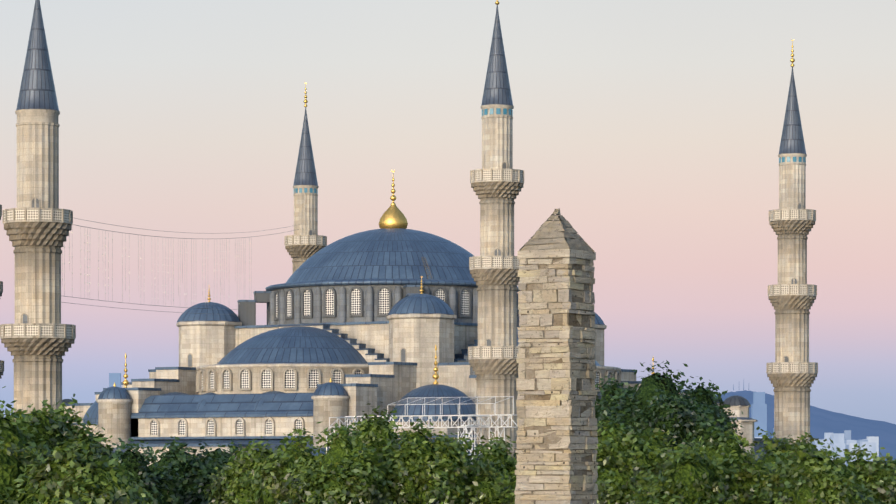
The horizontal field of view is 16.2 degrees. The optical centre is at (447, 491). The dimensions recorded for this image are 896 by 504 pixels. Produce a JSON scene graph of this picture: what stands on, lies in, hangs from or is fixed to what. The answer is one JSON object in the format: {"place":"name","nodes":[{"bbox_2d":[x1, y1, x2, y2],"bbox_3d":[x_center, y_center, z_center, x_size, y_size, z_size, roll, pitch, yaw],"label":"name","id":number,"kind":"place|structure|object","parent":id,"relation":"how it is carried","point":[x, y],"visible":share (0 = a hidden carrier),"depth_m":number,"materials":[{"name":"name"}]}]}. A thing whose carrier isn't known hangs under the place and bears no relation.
{"place":"outdoors","nodes":[
{"label":"outdoors","id":0,"kind":"place"},
{"bbox_2d":[176,277,606,417],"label":"corner turrets","id":1,"kind":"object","parent":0,"point":[421,325],"depth_m":316.34,"materials":[{"name":"beige stone"}]},
{"bbox_2d":[0,0,895,423],"label":"sky","id":2,"kind":"structure","parent":0,"point":[654,128],"materials":[{"name":"pink"}]},
{"bbox_2d":[716,384,895,463],"bbox_3d":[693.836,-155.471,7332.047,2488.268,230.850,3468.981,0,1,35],"label":"distant hills","id":3,"kind":"structure","parent":0,"point":[822,421],"depth_m":6813.07,"materials":[{"name":"blue"}]},
{"label":"ground","id":4,"kind":"structure","parent":0,"visible":0},
{"bbox_2d":[0,204,3,378],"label":"minaret","id":5,"kind":"object","parent":4,"relation":"on","point":[1,361],"visible":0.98,"depth_m":331.47,"materials":[{"name":"stone"}]},
{"bbox_2d":[0,435,51,503],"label":"tree","id":6,"kind":"object","parent":4,"relation":"on","point":[10,464],"visible":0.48,"depth_m":149.15,"materials":[{"name":"green plant"}]},
{"bbox_2d":[0,386,58,474],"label":"tree","id":7,"kind":"object","parent":4,"relation":"on","point":[8,429],"visible":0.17,"depth_m":164.12,"materials":[{"name":"green plant"}]},
{"bbox_2d":[0,0,75,416],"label":"minaret","id":8,"kind":"object","parent":4,"relation":"on","point":[37,338],"visible":0.94,"depth_m":240.72,"materials":[{"name":"stone"}]},
{"bbox_2d":[62,218,303,313],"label":"string lights","id":9,"kind":"object","parent":8,"relation":"attached to","point":[151,270],"visible":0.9,"depth_m":279.88,"materials":[{"name":"silver metal"}]},
{"bbox_2d":[8,401,91,466],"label":"tree","id":10,"kind":"object","parent":4,"relation":"on","point":[46,431],"visible":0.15,"depth_m":168.80,"materials":[{"name":"green plant"}]},
{"bbox_2d":[4,437,157,503],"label":"tree","id":11,"kind":"object","parent":4,"relation":"on","point":[76,478],"visible":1,"depth_m":148.36,"materials":[{"name":"green plant"}]},
{"bbox_2d":[42,394,126,475],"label":"tree","id":12,"kind":"object","parent":4,"relation":"on","point":[81,436],"visible":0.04,"depth_m":170.58,"materials":[{"name":"green plant"}]},
{"bbox_2d":[78,421,126,478],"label":"tree","id":13,"kind":"object","parent":4,"relation":"on","point":[110,450],"visible":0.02,"depth_m":175.80,"materials":[{"name":"green plant"}]},
{"bbox_2d":[109,438,187,503],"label":"tree","id":14,"kind":"object","parent":4,"relation":"on","point":[163,490],"visible":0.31,"depth_m":213.61,"materials":[{"name":"green plant"}]},
{"bbox_2d":[144,436,222,503],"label":"tree","id":15,"kind":"object","parent":4,"relation":"on","point":[191,492],"visible":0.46,"depth_m":223.12,"materials":[{"name":"green plant"}]},
{"bbox_2d":[191,439,247,474],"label":"tree","id":16,"kind":"object","parent":4,"relation":"on","point":[219,456],"visible":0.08,"depth_m":226.55,"materials":[{"name":"green plant"}]},
{"bbox_2d":[198,436,278,503],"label":"tree","id":17,"kind":"object","parent":4,"relation":"on","point":[229,487],"visible":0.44,"depth_m":213.38,"materials":[{"name":"green plant"}]},
{"bbox_2d":[244,428,326,503],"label":"tree","id":18,"kind":"object","parent":4,"relation":"on","point":[272,480],"visible":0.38,"depth_m":208.42,"materials":[{"name":"green plant"}]},
{"bbox_2d":[285,83,326,272],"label":"minaret","id":19,"kind":"object","parent":4,"relation":"on","point":[305,243],"visible":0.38,"depth_m":376.61,"materials":[{"name":"stone"}]},
{"bbox_2d":[278,422,396,503],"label":"tree","id":20,"kind":"object","parent":4,"relation":"on","point":[343,472],"visible":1,"depth_m":203.26,"materials":[{"name":"green plant"}]},
{"bbox_2d":[323,402,405,467],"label":"tree","id":21,"kind":"object","parent":4,"relation":"on","point":[376,432],"visible":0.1,"depth_m":210.59,"materials":[{"name":"green plant"}]},
{"bbox_2d":[326,396,517,464],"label":"metal scaffolding","id":22,"kind":"object","parent":4,"relation":"on","point":[478,425],"visible":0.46,"depth_m":290.48,"materials":[{"name":"white metal"}]},
{"bbox_2d":[62,345,785,465],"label":"mosque hall","id":23,"kind":"structure","parent":4,"relation":"on","point":[109,410],"depth_m":311.15,"materials":[{"name":"beige stone"}]},
{"bbox_2d":[217,321,520,416],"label":"mosque great arches","id":24,"kind":"structure","parent":23,"relation":"on","point":[368,341],"depth_m":321.64,"materials":[{"name":"beige stone"}]},
{"bbox_2d":[265,170,520,325],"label":"main dome","id":25,"kind":"structure","parent":24,"relation":"on","point":[365,276],"depth_m":326.22,"materials":[{"name":"blue metal"}]},
{"bbox_2d":[422,258,431,277],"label":"dome ladder","id":26,"kind":"object","parent":25,"relation":"attached to","point":[427,268],"visible":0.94,"depth_m":325.64,"materials":[{"name":"grey metal"}]},
{"bbox_2d":[131,326,633,440],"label":"mosque semi domes","id":27,"kind":"structure","parent":23,"relation":"on","point":[264,383],"depth_m":314.76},
{"bbox_2d":[378,418,477,503],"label":"tree","id":28,"kind":"object","parent":4,"relation":"on","point":[418,463],"visible":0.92,"depth_m":206.22,"materials":[{"name":"green plant"}]},
{"bbox_2d":[433,432,515,503],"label":"tree","id":29,"kind":"object","parent":4,"relation":"on","point":[483,482],"visible":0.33,"depth_m":208.38,"materials":[{"name":"green plant"}]},
{"bbox_2d":[107,373,878,465],"bbox_3d":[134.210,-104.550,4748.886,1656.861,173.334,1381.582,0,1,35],"label":"city buildings","id":30,"kind":"structure","parent":4,"relation":"on","point":[842,441],"depth_m":4498.29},
{"bbox_2d":[469,432,517,500],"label":"tree","id":31,"kind":"object","parent":4,"relation":"on","point":[496,452],"visible":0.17,"depth_m":218.92,"materials":[{"name":"green plant"}]},
{"bbox_2d":[468,0,523,458],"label":"minaret","id":32,"kind":"object","parent":4,"relation":"on","point":[497,181],"visible":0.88,"depth_m":292.23,"materials":[{"name":"stone"}]},
{"bbox_2d":[495,471,515,503],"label":"tree","id":33,"kind":"object","parent":4,"relation":"on","point":[512,495],"visible":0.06,"depth_m":205.74,"materials":[{"name":"green plant"}]},
{"bbox_2d":[514,208,597,503],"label":"stone obelisk","id":34,"kind":"object","parent":4,"relation":"on","point":[557,442],"visible":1,"depth_m":164.01,"materials":[{"name":"stone"}]},
{"bbox_2d":[595,374,637,433],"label":"tree","id":35,"kind":"object","parent":4,"relation":"on","point":[609,392],"visible":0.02,"depth_m":235.58,"materials":[{"name":"green plant"}]},
{"bbox_2d":[594,408,663,503],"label":"tree","id":36,"kind":"object","parent":4,"relation":"on","point":[613,481],"visible":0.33,"depth_m":197.72,"materials":[{"name":"green plant"}]},
{"bbox_2d":[611,428,697,503],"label":"tree","id":37,"kind":"object","parent":4,"relation":"on","point":[653,445],"visible":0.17,"depth_m":198.62,"materials":[{"name":"green plant"}]},
{"bbox_2d":[595,360,740,455],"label":"tree","id":38,"kind":"object","parent":4,"relation":"on","point":[659,401],"visible":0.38,"depth_m":230.06,"materials":[{"name":"green plant"}]},
{"bbox_2d":[625,436,751,503],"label":"tree","id":39,"kind":"object","parent":4,"relation":"on","point":[689,477],"visible":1,"depth_m":189.64,"materials":[{"name":"green plant"}]},
{"bbox_2d":[680,376,745,452],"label":"tree","id":40,"kind":"object","parent":4,"relation":"on","point":[709,397],"depth_m":237.77,"materials":[{"name":"green plant"}]},
{"bbox_2d":[680,419,780,503],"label":"tree","id":41,"kind":"object","parent":4,"relation":"on","point":[741,471],"visible":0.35,"depth_m":193.48,"materials":[{"name":"green plant"}]},
{"bbox_2d":[742,426,816,473],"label":"tree","id":42,"kind":"object","parent":4,"relation":"on","point":[775,448],"visible":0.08,"depth_m":200.05,"materials":[{"name":"green plant"}]},
{"bbox_2d":[766,40,817,443],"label":"minaret","id":43,"kind":"object","parent":4,"relation":"on","point":[792,371],"visible":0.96,"depth_m":338.11,"materials":[{"name":"stone"}]},
{"bbox_2d":[755,432,850,470],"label":"tree","id":44,"kind":"object","parent":4,"relation":"on","point":[809,446],"visible":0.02,"depth_m":205.68,"materials":[{"name":"green plant"}]},
{"bbox_2d":[740,439,878,503],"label":"tree","id":45,"kind":"object","parent":4,"relation":"on","point":[805,478],"visible":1,"depth_m":188.53,"materials":[{"name":"green plant"}]},
{"bbox_2d":[834,444,895,503],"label":"tree","id":46,"kind":"object","parent":4,"relation":"on","point":[880,473],"visible":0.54,"depth_m":193.75,"materials":[{"name":"green plant"}]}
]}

